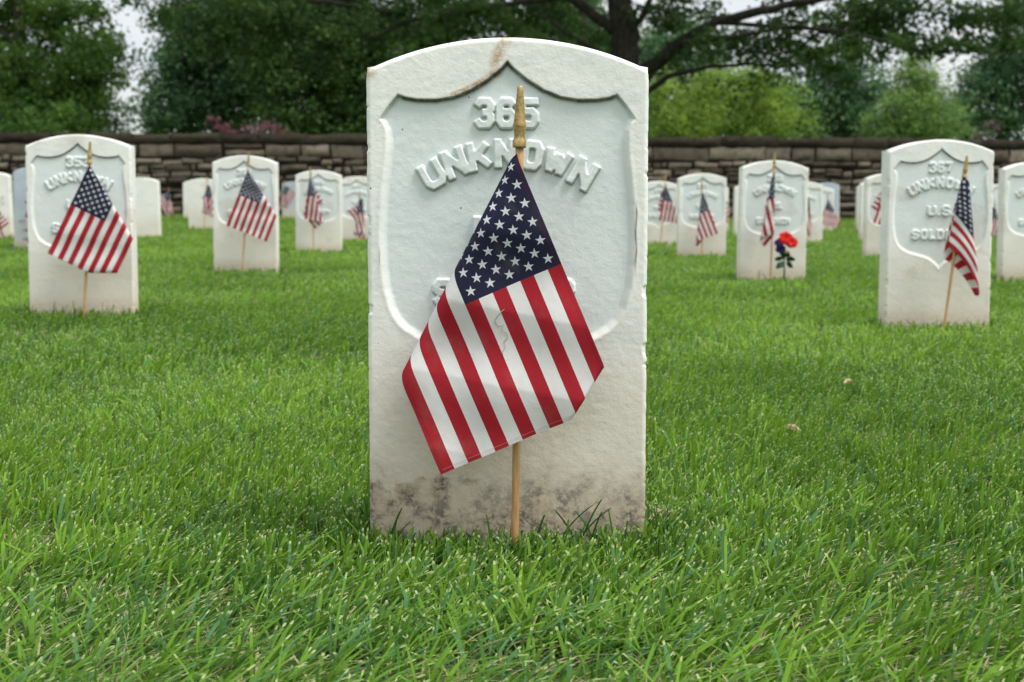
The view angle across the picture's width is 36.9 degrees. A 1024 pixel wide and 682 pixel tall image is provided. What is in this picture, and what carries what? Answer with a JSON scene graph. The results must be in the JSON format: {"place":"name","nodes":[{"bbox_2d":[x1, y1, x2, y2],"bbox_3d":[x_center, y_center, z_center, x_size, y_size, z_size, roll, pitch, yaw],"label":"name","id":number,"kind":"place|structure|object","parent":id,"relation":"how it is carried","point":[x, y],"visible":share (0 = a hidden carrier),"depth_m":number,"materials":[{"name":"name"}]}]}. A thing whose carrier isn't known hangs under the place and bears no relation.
{"place":"outdoors","nodes":[
{"label":"outdoors","id":0,"kind":"place"},
{"bbox_2d":[0,213,1023,681],"bbox_3d":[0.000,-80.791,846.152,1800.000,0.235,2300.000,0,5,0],"label":"ground","id":1,"kind":"structure","parent":0,"point":[292,661],"depth_m":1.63,"materials":[{"name":"green plant"}]},
{"bbox_2d":[0,213,8,237],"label":"grave flag","id":2,"kind":"object","parent":1,"relation":"on","point":[4,222],"visible":0.96,"depth_m":13.47,"materials":[{"name":"multicoloured fabric"}]},
{"bbox_2d":[0,173,13,237],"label":"gravestone","id":3,"kind":"object","parent":1,"relation":"on","point":[6,204],"visible":0.73,"depth_m":13.76,"materials":[{"name":"grey stone"}]},
{"bbox_2d":[13,168,28,249],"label":"gravestone","id":4,"kind":"object","parent":1,"relation":"on","point":[20,208],"visible":0.36,"depth_m":11.16,"materials":[{"name":"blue stone"}]},
{"bbox_2d":[0,0,157,133],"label":"broadleaf tree","id":5,"kind":"object","parent":1,"relation":"on","point":[25,78],"visible":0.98,"depth_m":32.54,"materials":[{"name":"green plant"}]},
{"bbox_2d":[25,134,138,319],"bbox_3d":[-1.388,-0.349,4.969,0.331,0.629,0.101,0,6,-5],"label":"gravestone","id":6,"kind":"object","parent":1,"relation":"on","point":[56,167],"visible":0.58,"depth_m":4.92,"materials":[{"name":"stone"}]},
{"bbox_2d":[48,142,132,319],"bbox_3d":[-1.324,-0.335,4.825,0.267,0.580,0.028,0,5,0],"label":"grave flag","id":7,"kind":"object","parent":1,"relation":"on","point":[93,234],"visible":1,"depth_m":4.82,"materials":[{"name":"multicoloured fabric"}]},
{"bbox_2d":[75,96,141,132],"bbox_3d":[-10.600,-4.884,39.718,1.857,3.071,1.744,0,5,0],"label":"evergreen shrub","id":8,"kind":"object","parent":1,"relation":"on","point":[117,128],"visible":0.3,"depth_m":39.63,"materials":[{"name":"green plant"}]},
{"bbox_2d":[136,177,161,236],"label":"gravestone","id":9,"kind":"object","parent":1,"relation":"on","point":[148,209],"visible":0.4,"depth_m":13.75,"materials":[{"name":"white stone"}]},
{"bbox_2d":[160,189,172,216],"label":"grave flag","id":10,"kind":"object","parent":1,"relation":"on","point":[166,204],"visible":0.94,"depth_m":21.41,"materials":[{"name":"multicoloured fabric"}]},
{"bbox_2d":[183,181,187,217],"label":"gravestone","id":11,"kind":"object","parent":1,"relation":"on","point":[185,204],"visible":0.31,"depth_m":24.40,"materials":[{"name":"white stone"}]},
{"bbox_2d":[187,178,212,228],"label":"gravestone","id":12,"kind":"object","parent":1,"relation":"on","point":[196,189],"visible":0.59,"depth_m":17.33,"materials":[{"name":"white stone"}]},
{"bbox_2d":[202,176,212,227],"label":"grave flag","id":13,"kind":"object","parent":1,"relation":"on","point":[207,208],"visible":0.94,"depth_m":17.13,"materials":[{"name":"multicoloured fabric"}]},
{"bbox_2d":[118,0,301,134],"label":"shade tree","id":14,"kind":"object","parent":1,"relation":"on","point":[190,93],"visible":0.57,"depth_m":50.48,"materials":[{"name":"green plant"}]},
{"bbox_2d":[212,155,278,275],"bbox_3d":[-1.389,-0.640,8.025,0.331,0.653,0.101,0,5,-1],"label":"gravestone","id":15,"kind":"object","parent":1,"relation":"on","point":[228,174],"visible":0.62,"depth_m":7.98,"materials":[{"name":"stone"}]},
{"bbox_2d":[226,152,276,270],"bbox_3d":[-1.335,-0.645,7.870,0.257,0.644,0.030,0,5,0],"label":"grave flag","id":16,"kind":"object","parent":1,"relation":"on","point":[253,214],"visible":1,"depth_m":7.86,"materials":[{"name":"multicoloured fabric"}]},
{"bbox_2d":[206,116,297,134],"bbox_3d":[-5.157,-3.423,30.309,1.473,2.033,1.355,4,7,39],"label":"red leaved shrub","id":17,"kind":"object","parent":1,"relation":"on","point":[276,129],"visible":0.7,"depth_m":30.18,"materials":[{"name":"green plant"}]},
{"bbox_2d":[280,180,294,217],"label":"grave flag","id":18,"kind":"object","parent":1,"relation":"on","point":[288,193],"visible":0.95,"depth_m":23.40,"materials":[{"name":"multicoloured fabric"}]},
{"bbox_2d":[282,182,294,217],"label":"gravestone","id":19,"kind":"object","parent":1,"relation":"on","point":[290,211],"visible":0.3,"depth_m":24.91,"materials":[{"name":"white stone"}]},
{"bbox_2d":[304,167,322,249],"bbox_3d":[-1.417,-0.921,10.966,0.140,0.644,0.048,0,5,0],"label":"grave flag","id":20,"kind":"object","parent":1,"relation":"on","point":[312,215],"visible":0.98,"depth_m":10.95,"materials":[{"name":"multicoloured fabric"}]},
{"bbox_2d":[295,170,341,251],"bbox_3d":[-1.397,-0.911,11.114,0.331,0.643,0.100,0,5,-2],"label":"gravestone","id":21,"kind":"object","parent":1,"relation":"on","point":[327,185],"visible":0.82,"depth_m":11.07,"materials":[{"name":"stone"}]},
{"bbox_2d":[219,0,428,134],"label":"shade tree","id":22,"kind":"object","parent":1,"relation":"on","point":[334,106],"visible":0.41,"depth_m":47.60,"materials":[{"name":"green plant"}]},
{"bbox_2d":[342,176,368,241],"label":"gravestone","id":23,"kind":"object","parent":1,"relation":"on","point":[352,187],"visible":0.35,"depth_m":13.55,"materials":[{"name":"white stone"}]},
{"bbox_2d":[348,191,364,239],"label":"grave flag","id":24,"kind":"object","parent":1,"relation":"on","point":[357,212],"visible":0.96,"depth_m":13.40,"materials":[{"name":"multicoloured fabric"}]},
{"bbox_2d":[367,0,497,64],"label":"shade tree","id":25,"kind":"object","parent":1,"relation":"on","point":[426,44],"visible":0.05,"depth_m":53.23,"materials":[{"name":"green plant"}]},
{"bbox_2d":[402,86,603,544],"bbox_3d":[-0.011,-0.006,1.776,0.233,0.572,0.047,0,5,0],"label":"grave flag","id":26,"kind":"object","parent":1,"relation":"on","point":[472,393],"visible":0.99,"depth_m":1.76,"materials":[{"name":"multicoloured fabric"}]},
{"bbox_2d":[366,38,648,560],"bbox_3d":[-0.005,-0.029,1.865,0.331,0.660,0.101,0,5,0],"label":"gravestone","id":27,"kind":"object","parent":1,"relation":"on","point":[440,138],"visible":0.66,"depth_m":1.81,"materials":[{"name":"stone"}]},
{"bbox_2d":[0,131,1023,218],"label":"stone wall","id":28,"kind":"structure","parent":1,"relation":"on","point":[172,162],"depth_m":27.79,"materials":[{"name":"stone"}]},
{"bbox_2d":[473,0,572,38],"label":"shade tree","id":29,"kind":"object","parent":1,"relation":"on","point":[525,12],"visible":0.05,"depth_m":46.13,"materials":[{"name":"green plant"}]},
{"bbox_2d":[92,0,1023,98],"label":"great shade tree","id":30,"kind":"object","parent":1,"relation":"on","point":[620,22],"visible":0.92,"depth_m":34.54,"materials":[{"name":"green plant"}]},
{"bbox_2d":[522,0,606,47],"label":"shade tree","id":31,"kind":"object","parent":1,"relation":"on","point":[583,16],"visible":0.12,"depth_m":43.19,"materials":[{"name":"green plant"}]},
{"bbox_2d":[648,508,674,519],"bbox_3d":[0.187,0.217,1.919,0.027,0.013,0.028,4,7,39],"label":"dry leaf","id":32,"kind":"object","parent":1,"relation":"on","point":[658,509],"visible":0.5,"depth_m":1.92,"materials":[{"name":"beige plant"}]},
{"bbox_2d":[647,181,676,244],"bbox_3d":[1.256,-1.063,13.209,0.331,0.621,0.101,0,5,-1],"label":"gravestone","id":33,"kind":"object","parent":1,"relation":"on","point":[654,224],"visible":0.42,"depth_m":13.16,"materials":[{"name":"white stone"}]},
{"bbox_2d":[658,173,676,242],"bbox_3d":[1.344,-1.095,13.008,0.213,0.672,0.046,0,5,0],"label":"grave flag","id":34,"kind":"object","parent":1,"relation":"on","point":[667,208],"visible":0.88,"depth_m":12.99,"materials":[{"name":"multicoloured fabric"}]},
{"bbox_2d":[514,0,822,138],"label":"shade tree","id":35,"kind":"object","parent":1,"relation":"on","point":[654,43],"visible":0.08,"depth_m":64.38,"materials":[{"name":"green plant"}]},
{"bbox_2d":[676,173,726,256],"bbox_3d":[1.309,-0.843,10.618,0.331,0.628,0.101,0,5,0],"label":"gravestone","id":36,"kind":"object","parent":1,"relation":"on","point":[689,195],"visible":0.84,"depth_m":10.57,"materials":[{"name":"stone"}]},
{"bbox_2d":[696,180,717,255],"bbox_3d":[1.328,-0.816,10.474,0.148,0.561,0.041,0,5,0],"label":"grave flag","id":37,"kind":"object","parent":1,"relation":"on","point":[706,227],"visible":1,"depth_m":10.46,"materials":[{"name":"multicoloured fabric"}]},
{"bbox_2d":[726,187,728,230],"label":"gravestone","id":38,"kind":"object","parent":1,"relation":"on","point":[727,200],"visible":0.16,"depth_m":17.43,"materials":[{"name":"white stone"}]},
{"bbox_2d":[726,201,729,222],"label":"grave flag","id":39,"kind":"object","parent":1,"relation":"on","point":[727,210],"visible":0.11,"depth_m":17.24,"materials":[{"name":"multicoloured fabric"}]},
{"bbox_2d":[733,186,738,235],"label":"gravestone","id":40,"kind":"object","parent":1,"relation":"on","point":[735,210],"visible":0.21,"depth_m":15.95,"materials":[{"name":"white stone"}]},
{"bbox_2d":[648,59,829,138],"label":"lime green tree","id":41,"kind":"object","parent":1,"relation":"on","point":[729,114],"visible":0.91,"depth_m":44.75,"materials":[{"name":"green plant"}]},
{"bbox_2d":[760,153,775,281],"bbox_3d":[1.245,-0.591,7.497,0.070,0.649,0.071,0,5,0],"label":"grave flag","id":42,"kind":"object","parent":1,"relation":"on","point":[767,234],"visible":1,"depth_m":7.47,"materials":[{"name":"multicoloured fabric"}]},
{"bbox_2d":[736,161,808,281],"bbox_3d":[1.292,-0.576,7.630,0.331,0.634,0.101,1,5,0],"label":"gravestone","id":43,"kind":"object","parent":1,"relation":"on","point":[790,210],"visible":0.8,"depth_m":7.58,"materials":[{"name":"stone"}]},
{"bbox_2d":[774,232,797,281],"bbox_3d":[1.321,-0.393,7.399,0.121,0.270,0.058,0,5,0],"label":"flower bouquet","id":44,"kind":"object","parent":1,"relation":"on","point":[788,239],"visible":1,"depth_m":7.39,"materials":[{"name":"red plant"}]},
{"bbox_2d":[784,424,800,430],"bbox_3d":[0.479,0.148,2.620,0.027,0.012,0.023,0,5,0],"label":"dry leaf","id":45,"kind":"object","parent":1,"relation":"on","point":[792,427],"visible":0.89,"depth_m":2.62,"materials":[{"name":"beige plant"}]},
{"bbox_2d":[807,197,810,238],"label":"grave flag","id":46,"kind":"object","parent":1,"relation":"on","point":[808,223],"visible":0.31,"depth_m":13.85,"materials":[{"name":"multicoloured fabric"}]},
{"bbox_2d":[806,182,822,241],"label":"gravestone","id":47,"kind":"object","parent":1,"relation":"on","point":[815,192],"visible":0.34,"depth_m":13.95,"materials":[{"name":"white stone"}]},
{"bbox_2d":[822,187,833,230],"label":"gravestone","id":48,"kind":"object","parent":1,"relation":"on","point":[829,191],"visible":0.17,"depth_m":18.32,"materials":[{"name":"white stone"}]},
{"bbox_2d":[820,183,839,216],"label":"gravestone","id":49,"kind":"object","parent":1,"relation":"on","point":[835,187],"visible":0.34,"depth_m":21.90,"materials":[{"name":"white stone"}]},
{"bbox_2d":[822,193,839,229],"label":"grave flag","id":50,"kind":"object","parent":1,"relation":"on","point":[831,218],"visible":0.96,"depth_m":18.13,"materials":[{"name":"multicoloured fabric"}]},
{"bbox_2d":[764,1,905,138],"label":"shade tree","id":51,"kind":"object","parent":1,"relation":"on","point":[845,108],"visible":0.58,"depth_m":58.41,"materials":[{"name":"green plant"}]},
{"bbox_2d":[844,378,853,382],"bbox_3d":[0.717,0.085,3.270,0.021,0.010,0.021,2,6,17],"label":"dry leaf","id":52,"kind":"object","parent":1,"relation":"on","point":[847,380],"visible":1,"depth_m":3.27,"materials":[{"name":"beige plant"}]},
{"bbox_2d":[855,186,858,228],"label":"gravestone","id":53,"kind":"object","parent":1,"relation":"on","point":[857,207],"visible":0.17,"depth_m":19.35,"materials":[{"name":"white stone"}]},
{"bbox_2d":[858,182,863,238],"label":"gravestone","id":54,"kind":"object","parent":1,"relation":"on","point":[860,212],"visible":0.25,"depth_m":14.56,"materials":[{"name":"white stone"}]},
{"bbox_2d":[862,174,880,256],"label":"gravestone","id":55,"kind":"object","parent":1,"relation":"on","point":[871,229],"visible":0.28,"depth_m":10.67,"materials":[{"name":"stone"}]},
{"bbox_2d":[871,192,880,224],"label":"grave flag","id":56,"kind":"object","parent":1,"relation":"on","point":[876,205],"visible":0.11,"depth_m":10.51,"materials":[{"name":"multicoloured fabric"}]},
{"bbox_2d":[847,47,978,139],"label":"bush","id":57,"kind":"object","parent":1,"relation":"on","point":[918,110],"visible":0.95,"depth_m":48.88,"materials":[{"name":"green plant"}]},
{"bbox_2d":[878,140,993,329],"bbox_3d":[1.345,-0.314,4.882,0.331,0.643,0.101,0,5,0],"label":"gravestone","id":58,"kind":"object","parent":1,"relation":"on","point":[920,183],"visible":0.78,"depth_m":4.83,"materials":[{"name":"stone"}]},
{"bbox_2d":[942,155,978,328],"bbox_3d":[1.387,-0.287,4.739,0.115,0.567,0.045,0,5,0],"label":"grave flag","id":59,"kind":"object","parent":1,"relation":"on","point":[959,254],"visible":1,"depth_m":4.72,"materials":[{"name":"multicoloured fabric"}]},
{"bbox_2d":[933,0,1023,139],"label":"shade tree","id":60,"kind":"object","parent":1,"relation":"on","point":[996,82],"visible":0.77,"depth_m":54.73,"materials":[{"name":"green plant"}]},
{"bbox_2d":[971,119,999,138],"bbox_3d":[9.497,-3.400,30.872,0.629,2.080,0.609,0,5,0],"label":"pink leaved shrub","id":61,"kind":"object","parent":1,"relation":"on","point":[984,125],"visible":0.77,"depth_m":30.73,"materials":[{"name":"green plant"}]},
{"bbox_2d":[991,200,997,236],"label":"grave flag","id":62,"kind":"object","parent":1,"relation":"on","point":[994,221],"visible":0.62,"depth_m":16.34,"materials":[{"name":"multicoloured fabric"}]},
{"bbox_2d":[992,184,997,215],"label":"gravestone","id":63,"kind":"object","parent":1,"relation":"on","point":[995,192],"visible":0.09,"depth_m":16.53,"materials":[{"name":"white stone"}]},
{"bbox_2d":[996,162,1023,281],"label":"gravestone","id":64,"kind":"object","parent":1,"relation":"on","point":[1010,243],"visible":0.93,"depth_m":7.59,"materials":[{"name":"stone"}]},
{"bbox_2d":[0,0,1023,139],"label":"sky","id":65,"kind":"structure","parent":0,"point":[135,35],"materials":[{"name":"white"}]}
]}

